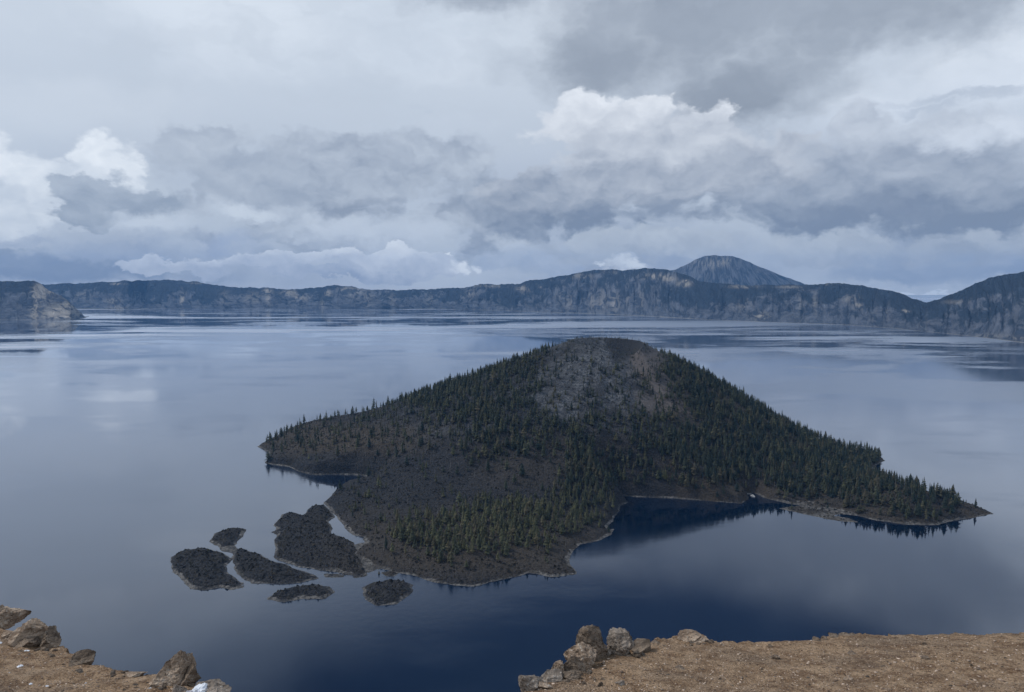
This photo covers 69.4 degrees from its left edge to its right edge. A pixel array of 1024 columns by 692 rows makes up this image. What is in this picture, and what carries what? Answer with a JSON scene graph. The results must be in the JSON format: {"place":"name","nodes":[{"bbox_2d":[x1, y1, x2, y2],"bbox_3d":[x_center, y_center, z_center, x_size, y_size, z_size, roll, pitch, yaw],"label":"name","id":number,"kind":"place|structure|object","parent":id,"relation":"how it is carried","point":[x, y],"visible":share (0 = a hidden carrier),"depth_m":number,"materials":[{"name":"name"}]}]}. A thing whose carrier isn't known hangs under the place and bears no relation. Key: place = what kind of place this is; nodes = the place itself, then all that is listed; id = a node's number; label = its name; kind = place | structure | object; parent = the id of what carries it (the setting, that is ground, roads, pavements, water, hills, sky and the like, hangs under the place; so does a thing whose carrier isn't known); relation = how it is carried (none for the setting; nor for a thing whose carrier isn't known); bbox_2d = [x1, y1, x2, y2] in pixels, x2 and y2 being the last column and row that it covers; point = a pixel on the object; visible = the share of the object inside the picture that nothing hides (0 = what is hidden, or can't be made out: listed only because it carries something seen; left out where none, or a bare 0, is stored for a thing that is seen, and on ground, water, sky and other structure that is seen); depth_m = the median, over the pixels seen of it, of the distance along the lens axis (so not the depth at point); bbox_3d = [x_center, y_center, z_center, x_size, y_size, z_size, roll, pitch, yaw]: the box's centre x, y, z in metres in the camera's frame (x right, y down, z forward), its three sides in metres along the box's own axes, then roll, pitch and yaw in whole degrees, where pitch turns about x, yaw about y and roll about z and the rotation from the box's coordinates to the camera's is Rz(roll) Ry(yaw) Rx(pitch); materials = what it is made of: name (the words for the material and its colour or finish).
{"place":"outdoors","nodes":[
{"label":"outdoors","id":0,"kind":"place"},
{"bbox_2d":[0,280,88,319],"bbox_3d":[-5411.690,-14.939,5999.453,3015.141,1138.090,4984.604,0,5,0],"label":"rocky headland","id":1,"kind":"structure","parent":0,"point":[27,300],"depth_m":6741.37,"materials":[{"name":"stone"}]},
{"bbox_2d":[0,295,1023,691],"bbox_3d":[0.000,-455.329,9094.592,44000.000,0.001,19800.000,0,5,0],"label":"lake","id":2,"kind":"structure","parent":0,"point":[132,457],"depth_m":1086.97,"materials":[{"name":"liquid"}]},
{"bbox_2d":[170,548,242,589],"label":"rocky islet","id":3,"kind":"object","parent":2,"relation":"in","point":[191,584],"visible":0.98,"depth_m":836.98,"materials":[{"name":"stone"}]},
{"bbox_2d":[209,528,245,546],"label":"rocky islet","id":4,"kind":"object","parent":2,"relation":"in","point":[227,542],"visible":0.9,"depth_m":950.41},
{"bbox_2d":[218,545,237,552],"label":"gravel shoal","id":5,"kind":"structure","parent":2,"relation":"in","point":[229,549],"depth_m":918.49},
{"bbox_2d":[231,549,317,583],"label":"rocky islet","id":6,"kind":"object","parent":2,"relation":"in","point":[249,576],"visible":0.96,"depth_m":832.96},
{"bbox_2d":[267,584,334,601],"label":"rocky islet","id":7,"kind":"object","parent":2,"relation":"in","point":[311,594],"visible":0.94,"depth_m":778.71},
{"bbox_2d":[271,505,366,575],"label":"rocky islet","id":8,"kind":"object","parent":2,"relation":"in","point":[315,562],"visible":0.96,"depth_m":909.50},
{"bbox_2d":[324,573,343,577],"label":"gravel shoal","id":9,"kind":"structure","parent":2,"relation":"in","point":[333,575],"depth_m":834.37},
{"bbox_2d":[352,573,366,577],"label":"gravel shoal","id":10,"kind":"structure","parent":2,"relation":"in","point":[363,575],"depth_m":832.15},
{"bbox_2d":[355,542,379,572],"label":"gravel shoal","id":11,"kind":"structure","parent":2,"relation":"in","point":[369,567],"depth_m":862.62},
{"bbox_2d":[362,579,412,605],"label":"rocky islet","id":12,"kind":"object","parent":2,"relation":"in","point":[389,596],"visible":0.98,"depth_m":780.67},
{"bbox_2d":[381,571,397,575],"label":"gravel shoal","id":13,"kind":"structure","parent":2,"relation":"in","point":[390,573],"depth_m":837.23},
{"bbox_2d":[0,628,1023,691],"bbox_3d":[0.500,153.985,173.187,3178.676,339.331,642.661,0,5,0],"label":"foreground slope","id":14,"kind":"structure","parent":0,"point":[688,653],"depth_m":7.30,"materials":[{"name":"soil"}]},
{"bbox_2d":[1,631,12,638],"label":"boulder","id":15,"kind":"object","parent":14,"relation":"on","point":[5,634],"visible":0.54,"depth_m":8.89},
{"bbox_2d":[0,604,31,629],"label":"boulder","id":16,"kind":"object","parent":14,"relation":"on","point":[10,617],"visible":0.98,"depth_m":14.09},
{"bbox_2d":[6,618,48,646],"bbox_3d":[-5.517,3.326,8.489,0.466,0.369,0.386,-5,7,-43],"label":"boulder","id":17,"kind":"object","parent":14,"relation":"on","point":[34,627],"visible":0.65,"depth_m":8.43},
{"bbox_2d":[14,636,40,647],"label":"boulder","id":18,"kind":"object","parent":14,"relation":"on","point":[32,641],"visible":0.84,"depth_m":8.29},
{"bbox_2d":[38,625,61,647],"bbox_3d":[-5.260,3.330,8.419,0.286,0.252,0.254,0,5,0],"label":"boulder","id":19,"kind":"object","parent":14,"relation":"on","point":[51,636],"visible":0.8,"depth_m":8.39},
{"bbox_2d":[68,649,95,666],"bbox_3d":[-4.351,3.174,7.481,0.263,0.197,0.226,-2,5,-23],"label":"boulder","id":20,"kind":"object","parent":14,"relation":"on","point":[84,656],"visible":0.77,"depth_m":7.44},
{"bbox_2d":[124,671,145,676],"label":"boulder","id":21,"kind":"object","parent":14,"relation":"on","point":[133,674],"visible":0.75,"depth_m":7.06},
{"bbox_2d":[150,671,168,686],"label":"boulder","id":22,"kind":"object","parent":14,"relation":"on","point":[160,678],"visible":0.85,"depth_m":6.61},
{"bbox_2d":[158,650,196,685],"bbox_3d":[-3.100,2.970,6.769,0.311,0.378,0.322,2,5,20],"label":"boulder","id":23,"kind":"object","parent":14,"relation":"on","point":[176,666],"visible":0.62,"depth_m":6.71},
{"bbox_2d":[172,684,187,691],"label":"boulder","id":24,"kind":"object","parent":14,"relation":"on","point":[177,688],"visible":0.95,"depth_m":6.46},
{"bbox_2d":[180,663,200,685],"bbox_3d":[-2.957,3.009,6.729,0.203,0.252,0.176,-4,6,-40],"label":"boulder","id":25,"kind":"object","parent":14,"relation":"on","point":[191,674],"visible":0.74,"depth_m":6.70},
{"bbox_2d":[186,683,206,691],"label":"snow patch","id":26,"kind":"object","parent":14,"relation":"on","point":[200,687],"visible":1,"depth_m":6.38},
{"bbox_2d":[196,679,230,691],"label":"boulder","id":27,"kind":"object","parent":14,"relation":"on","point":[216,685],"visible":0.84,"depth_m":6.48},
{"bbox_2d":[518,675,541,691],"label":"boulder","id":28,"kind":"object","parent":14,"relation":"on","point":[529,683],"visible":0.94,"depth_m":6.41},
{"bbox_2d":[538,678,552,688],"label":"boulder","id":29,"kind":"object","parent":14,"relation":"on","point":[543,683],"visible":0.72,"depth_m":6.42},
{"bbox_2d":[541,669,562,682],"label":"boulder","id":30,"kind":"object","parent":14,"relation":"on","point":[552,675],"visible":0.87,"depth_m":6.73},
{"bbox_2d":[551,660,563,671],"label":"boulder","id":31,"kind":"object","parent":14,"relation":"on","point":[558,664],"visible":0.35,"depth_m":6.93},
{"bbox_2d":[562,670,579,680],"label":"boulder","id":32,"kind":"object","parent":14,"relation":"on","point":[571,675],"visible":0.9,"depth_m":6.76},
{"bbox_2d":[564,656,585,671],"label":"boulder","id":33,"kind":"object","parent":14,"relation":"on","point":[573,663],"visible":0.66,"depth_m":6.99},
{"bbox_2d":[563,642,596,668],"bbox_3d":[0.670,3.089,7.306,0.326,0.334,0.343,1,5,10],"label":"boulder","id":34,"kind":"object","parent":14,"relation":"on","point":[584,653],"visible":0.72,"depth_m":7.23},
{"bbox_2d":[575,624,607,660],"bbox_3d":[0.790,3.103,7.645,0.338,0.450,0.294,-3,6,-32],"label":"boulder","id":35,"kind":"object","parent":14,"relation":"on","point":[591,635],"visible":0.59,"depth_m":7.58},
{"bbox_2d":[615,680,624,685],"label":"stone","id":36,"kind":"object","parent":14,"relation":"on","point":[621,682],"visible":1,"depth_m":6.57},
{"bbox_2d":[606,627,634,655],"bbox_3d":[1.142,3.179,7.845,0.285,0.354,0.294,2,6,26],"label":"boulder","id":37,"kind":"object","parent":14,"relation":"on","point":[620,641],"visible":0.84,"depth_m":7.76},
{"bbox_2d":[631,638,650,653],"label":"boulder","id":38,"kind":"object","parent":14,"relation":"on","point":[642,645],"visible":0.77,"depth_m":8.03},
{"bbox_2d":[677,629,700,641],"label":"boulder","id":39,"kind":"object","parent":14,"relation":"on","point":[686,635],"visible":0.92,"depth_m":8.74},
{"bbox_2d":[692,634,708,642],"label":"boulder","id":40,"kind":"object","parent":14,"relation":"on","point":[702,638],"visible":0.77,"depth_m":8.69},
{"bbox_2d":[769,655,780,658],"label":"boulder","id":41,"kind":"object","parent":14,"relation":"on","point":[774,657],"visible":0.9,"depth_m":7.86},
{"bbox_2d":[828,632,838,637],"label":"stone","id":42,"kind":"object","parent":14,"relation":"on","point":[834,635],"visible":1,"depth_m":9.03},
{"bbox_2d":[0,0,1023,294],"label":"sky","id":43,"kind":"structure","parent":0,"point":[396,145],"materials":[{"name":"grey"}]},
{"bbox_2d":[42,268,1023,342],"bbox_3d":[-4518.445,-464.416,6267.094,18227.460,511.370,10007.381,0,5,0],"label":"crater rim hills","id":44,"kind":"structure","parent":0,"point":[992,307],"depth_m":7490.28,"materials":[{"name":"stone"}]},
{"bbox_2d":[257,337,992,586],"bbox_3d":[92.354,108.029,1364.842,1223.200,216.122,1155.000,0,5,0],"label":"volcanic island","id":45,"kind":"structure","parent":0,"point":[349,464],"depth_m":1159.59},
{"bbox_2d":[399,526,405,540],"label":"pine tree","id":46,"kind":"object","parent":45,"relation":"on","point":[401,537],"visible":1,"depth_m":904.75,"materials":[{"name":"green plant"}]},
{"bbox_2d":[409,530,415,542],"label":"pine tree","id":47,"kind":"object","parent":45,"relation":"on","point":[412,535],"visible":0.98,"depth_m":893.87,"materials":[{"name":"green plant"}]},
{"bbox_2d":[412,522,418,531],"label":"pine tree","id":48,"kind":"object","parent":45,"relation":"on","point":[415,527],"visible":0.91,"depth_m":924.90,"materials":[{"name":"green plant"}]},
{"bbox_2d":[415,529,421,540],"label":"pine tree","id":49,"kind":"object","parent":45,"relation":"on","point":[418,535],"visible":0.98,"depth_m":898.12,"materials":[{"name":"green plant"}]},
{"bbox_2d":[425,534,430,545],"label":"pine tree","id":50,"kind":"object","parent":45,"relation":"on","point":[428,540],"visible":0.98,"depth_m":888.80,"materials":[{"name":"green plant"}]},
{"bbox_2d":[427,436,431,448],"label":"pine tree","id":51,"kind":"object","parent":45,"relation":"on","point":[429,444],"visible":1,"depth_m":1206.95,"materials":[{"name":"green plant"}]},
{"bbox_2d":[435,534,440,545],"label":"pine tree","id":52,"kind":"object","parent":45,"relation":"on","point":[437,540],"visible":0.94,"depth_m":883.01,"materials":[{"name":"green plant"}]},
{"bbox_2d":[437,549,444,560],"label":"pine tree","id":53,"kind":"object","parent":45,"relation":"on","point":[441,555],"visible":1,"depth_m":851.76,"materials":[{"name":"green plant"}]},
{"bbox_2d":[442,532,447,546],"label":"pine tree","id":54,"kind":"object","parent":45,"relation":"on","point":[445,539],"visible":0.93,"depth_m":881.90,"materials":[{"name":"green plant"}]},
{"bbox_2d":[444,509,449,523],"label":"pine tree","id":55,"kind":"object","parent":45,"relation":"on","point":[446,518],"visible":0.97,"depth_m":954.74,"materials":[{"name":"green plant"}]},
{"bbox_2d":[445,541,450,551],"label":"pine tree","id":56,"kind":"object","parent":45,"relation":"on","point":[447,546],"visible":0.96,"depth_m":869.36,"materials":[{"name":"green plant"}]},
{"bbox_2d":[448,511,452,522],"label":"pine tree","id":57,"kind":"object","parent":45,"relation":"on","point":[450,515],"visible":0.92,"depth_m":958.08,"materials":[{"name":"green plant"}]},
{"bbox_2d":[449,547,454,561],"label":"pine tree","id":58,"kind":"object","parent":45,"relation":"on","point":[451,553],"visible":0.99,"depth_m":843.84,"materials":[{"name":"green plant"}]},
{"bbox_2d":[457,527,464,538],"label":"pine tree","id":59,"kind":"object","parent":45,"relation":"on","point":[460,533],"visible":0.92,"depth_m":898.69,"materials":[{"name":"green plant"}]},
{"bbox_2d":[465,507,471,518],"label":"pine tree","id":60,"kind":"object","parent":45,"relation":"on","point":[467,512],"visible":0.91,"depth_m":959.81,"materials":[{"name":"green plant"}]},
{"bbox_2d":[475,403,480,413],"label":"pine tree","id":61,"kind":"object","parent":45,"relation":"on","point":[477,408],"visible":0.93,"depth_m":1284.24,"materials":[{"name":"green plant"}]},
{"bbox_2d":[476,532,481,547],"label":"pine tree","id":62,"kind":"object","parent":45,"relation":"on","point":[478,540],"visible":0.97,"depth_m":877.29,"materials":[{"name":"green plant"}]},
{"bbox_2d":[485,506,489,517],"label":"pine tree","id":63,"kind":"object","parent":45,"relation":"on","point":[487,511],"visible":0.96,"depth_m":969.17,"materials":[{"name":"green plant"}]},
{"bbox_2d":[488,532,493,542],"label":"pine tree","id":64,"kind":"object","parent":45,"relation":"on","point":[491,538],"visible":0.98,"depth_m":887.28,"materials":[{"name":"green plant"}]},
{"bbox_2d":[492,540,496,551],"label":"pine tree","id":65,"kind":"object","parent":45,"relation":"on","point":[494,547],"visible":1,"depth_m":866.74,"materials":[{"name":"green plant"}]},
{"bbox_2d":[491,512,497,524],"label":"pine tree","id":66,"kind":"object","parent":45,"relation":"on","point":[495,518],"visible":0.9,"depth_m":941.41,"materials":[{"name":"green plant"}]},
{"bbox_2d":[495,436,501,450],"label":"pine tree","id":67,"kind":"object","parent":45,"relation":"on","point":[498,444],"visible":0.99,"depth_m":1172.62,"materials":[{"name":"green plant"}]},
{"bbox_2d":[499,528,504,538],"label":"pine tree","id":68,"kind":"object","parent":45,"relation":"on","point":[501,533],"visible":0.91,"depth_m":900.97,"materials":[{"name":"green plant"}]},
{"bbox_2d":[503,544,508,554],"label":"pine tree","id":69,"kind":"object","parent":45,"relation":"on","point":[506,550],"visible":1,"depth_m":864.39,"materials":[{"name":"green plant"}]},
{"bbox_2d":[503,436,509,445],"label":"pine tree","id":70,"kind":"object","parent":45,"relation":"on","point":[506,442],"visible":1,"depth_m":1182.43,"materials":[{"name":"green plant"}]},
{"bbox_2d":[511,524,517,535],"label":"pine tree","id":71,"kind":"object","parent":45,"relation":"on","point":[513,529],"visible":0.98,"depth_m":908.94,"materials":[{"name":"green plant"}]},
{"bbox_2d":[518,464,525,474],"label":"pine tree","id":72,"kind":"object","parent":45,"relation":"on","point":[522,470],"visible":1,"depth_m":1104.13,"materials":[{"name":"green plant"}]},
{"bbox_2d":[521,426,527,437],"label":"pine tree","id":73,"kind":"object","parent":45,"relation":"on","point":[524,432],"visible":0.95,"depth_m":1196.97,"materials":[{"name":"green plant"}]},
{"bbox_2d":[522,440,528,454],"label":"pine tree","id":74,"kind":"object","parent":45,"relation":"on","point":[524,448],"visible":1,"depth_m":1146.90,"materials":[{"name":"green plant"}]},
{"bbox_2d":[523,503,530,514],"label":"pine tree","id":75,"kind":"object","parent":45,"relation":"on","point":[526,509],"visible":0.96,"depth_m":989.67,"materials":[{"name":"green plant"}]},
{"bbox_2d":[527,497,533,507],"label":"pine tree","id":76,"kind":"object","parent":45,"relation":"on","point":[530,501],"visible":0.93,"depth_m":1014.75,"materials":[{"name":"green plant"}]},
{"bbox_2d":[534,533,539,543],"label":"pine tree","id":77,"kind":"object","parent":45,"relation":"on","point":[536,539],"visible":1,"depth_m":896.39,"materials":[{"name":"green plant"}]},
{"bbox_2d":[542,534,549,546],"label":"pine tree","id":78,"kind":"object","parent":45,"relation":"on","point":[546,542],"visible":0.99,"depth_m":893.09,"materials":[{"name":"green plant"}]},
{"bbox_2d":[545,508,550,518],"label":"pine tree","id":79,"kind":"object","parent":45,"relation":"on","point":[547,515],"visible":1,"depth_m":987.54,"materials":[{"name":"green plant"}]},
{"bbox_2d":[559,521,565,533],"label":"pine tree","id":80,"kind":"object","parent":45,"relation":"on","point":[561,530],"visible":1,"depth_m":946.27,"materials":[{"name":"green plant"}]},
{"bbox_2d":[568,457,573,469],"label":"pine tree","id":81,"kind":"object","parent":45,"relation":"on","point":[570,464],"visible":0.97,"depth_m":1116.49,"materials":[{"name":"green plant"}]},
{"bbox_2d":[174,339,981,601],"bbox_3d":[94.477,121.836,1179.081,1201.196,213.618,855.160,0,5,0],"label":"shrub cover","id":82,"kind":"object","parent":45,"relation":"on","point":[349,556],"visible":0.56,"depth_m":1060.83,"materials":[{"name":"plant"}]},
{"bbox_2d":[586,459,591,473],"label":"pine tree","id":83,"kind":"object","parent":45,"relation":"on","point":[589,467],"visible":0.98,"depth_m":1116.10,"materials":[{"name":"green plant"}]},
{"bbox_2d":[587,446,592,457],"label":"pine tree","id":84,"kind":"object","parent":45,"relation":"on","point":[589,452],"visible":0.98,"depth_m":1149.45,"materials":[{"name":"green plant"}]},
{"bbox_2d":[597,463,602,474],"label":"pine tree","id":85,"kind":"object","parent":45,"relation":"on","point":[599,466],"visible":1,"depth_m":1109.33,"materials":[{"name":"green plant"}]},
{"bbox_2d":[603,498,608,510],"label":"pine tree","id":86,"kind":"object","parent":45,"relation":"on","point":[606,506],"visible":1,"depth_m":1034.36,"materials":[{"name":"green plant"}]},
{"bbox_2d":[265,335,963,566],"bbox_3d":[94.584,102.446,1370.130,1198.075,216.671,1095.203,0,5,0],"label":"forest","id":87,"kind":"object","parent":45,"relation":"on","point":[861,462],"visible":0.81,"depth_m":1231.97,"materials":[{"name":"plant"}]},
{"bbox_2d":[265,348,963,565],"bbox_3d":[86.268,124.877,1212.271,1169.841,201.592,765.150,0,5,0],"label":"dead wood","id":88,"kind":"object","parent":45,"relation":"on","point":[424,428],"visible":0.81,"depth_m":1403.08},
{"bbox_2d":[670,411,676,421],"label":"pine tree","id":89,"kind":"object","parent":45,"relation":"on","point":[673,417],"visible":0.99,"depth_m":1263.66,"materials":[{"name":"green plant"}]},
{"bbox_2d":[681,457,686,470],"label":"pine tree","id":90,"kind":"object","parent":45,"relation":"on","point":[684,466],"visible":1,"depth_m":1150.10,"materials":[{"name":"green plant"}]},
{"bbox_2d":[683,474,688,486],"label":"pine tree","id":91,"kind":"object","parent":45,"relation":"on","point":[686,480],"visible":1,"depth_m":1132.21,"materials":[{"name":"green plant"}]},
{"bbox_2d":[691,462,697,474],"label":"pine tree","id":92,"kind":"object","parent":45,"relation":"on","point":[694,469],"visible":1,"depth_m":1142.86,"materials":[{"name":"green plant"}]},
{"bbox_2d":[710,429,715,440],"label":"pine tree","id":93,"kind":"object","parent":45,"relation":"on","point":[713,435],"visible":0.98,"depth_m":1239.98,"materials":[{"name":"green plant"}]},
{"bbox_2d":[711,472,716,485],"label":"pine tree","id":94,"kind":"object","parent":45,"relation":"on","point":[713,480],"visible":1,"depth_m":1126.26,"materials":[{"name":"green plant"}]},
{"bbox_2d":[718,468,722,479],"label":"pine tree","id":95,"kind":"object","parent":45,"relation":"on","point":[720,475],"visible":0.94,"depth_m":1142.71,"materials":[{"name":"green plant"}]},
{"bbox_2d":[722,469,727,480],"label":"pine tree","id":96,"kind":"object","parent":45,"relation":"on","point":[724,476],"visible":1,"depth_m":1144.13,"materials":[{"name":"green plant"}]},
{"bbox_2d":[804,473,810,485],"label":"pine tree","id":97,"kind":"object","parent":45,"relation":"on","point":[807,479],"visible":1,"depth_m":1157.10,"materials":[{"name":"green plant"}]},
{"bbox_2d":[840,486,844,498],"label":"pine tree","id":98,"kind":"object","parent":45,"relation":"on","point":[842,494],"visible":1,"depth_m":1095.49,"materials":[{"name":"green plant"}]},
{"bbox_2d":[842,493,849,506],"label":"pine tree","id":99,"kind":"object","parent":45,"relation":"on","point":[846,501],"visible":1,"depth_m":1073.27,"materials":[{"name":"green plant"}]},
{"bbox_2d":[854,491,859,503],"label":"pine tree","id":100,"kind":"object","parent":45,"relation":"on","point":[857,498],"visible":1,"depth_m":1072.57,"materials":[{"name":"green plant"}]},
{"bbox_2d":[861,488,866,500],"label":"pine tree","id":101,"kind":"object","parent":45,"relation":"on","point":[864,495],"visible":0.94,"depth_m":1073.99,"materials":[{"name":"green plant"}]},
{"bbox_2d":[867,478,874,490],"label":"pine tree","id":102,"kind":"object","parent":45,"relation":"on","point":[870,485],"visible":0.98,"depth_m":1102.40,"materials":[{"name":"green plant"}]},
{"bbox_2d":[876,479,881,491],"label":"pine tree","id":103,"kind":"object","parent":45,"relation":"on","point":[879,487],"visible":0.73,"depth_m":1092.30,"materials":[{"name":"green plant"}]},
{"bbox_2d":[907,473,913,484],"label":"pine tree","id":104,"kind":"object","parent":45,"relation":"on","point":[910,477],"visible":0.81,"depth_m":1138.74,"materials":[{"name":"green plant"}]},
{"bbox_2d":[914,503,922,516],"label":"pine tree","id":105,"kind":"object","parent":45,"relation":"on","point":[918,510],"visible":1,"depth_m":1022.23,"materials":[{"name":"green plant"}]},
{"bbox_2d":[920,494,927,508],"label":"pine tree","id":106,"kind":"object","parent":45,"relation":"on","point":[924,501],"visible":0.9,"depth_m":1041.74,"materials":[{"name":"green plant"}]},
{"bbox_2d":[941,496,949,508],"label":"pine tree","id":107,"kind":"object","parent":45,"relation":"on","point":[945,502],"visible":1,"depth_m":1045.05,"materials":[{"name":"green plant"}]},
{"bbox_2d":[670,255,805,285],"bbox_3d":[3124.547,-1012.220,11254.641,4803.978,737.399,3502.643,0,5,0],"label":"distant mountain","id":108,"kind":"structure","parent":0,"point":[724,269],"depth_m":10896.59,"materials":[{"name":"stone"}]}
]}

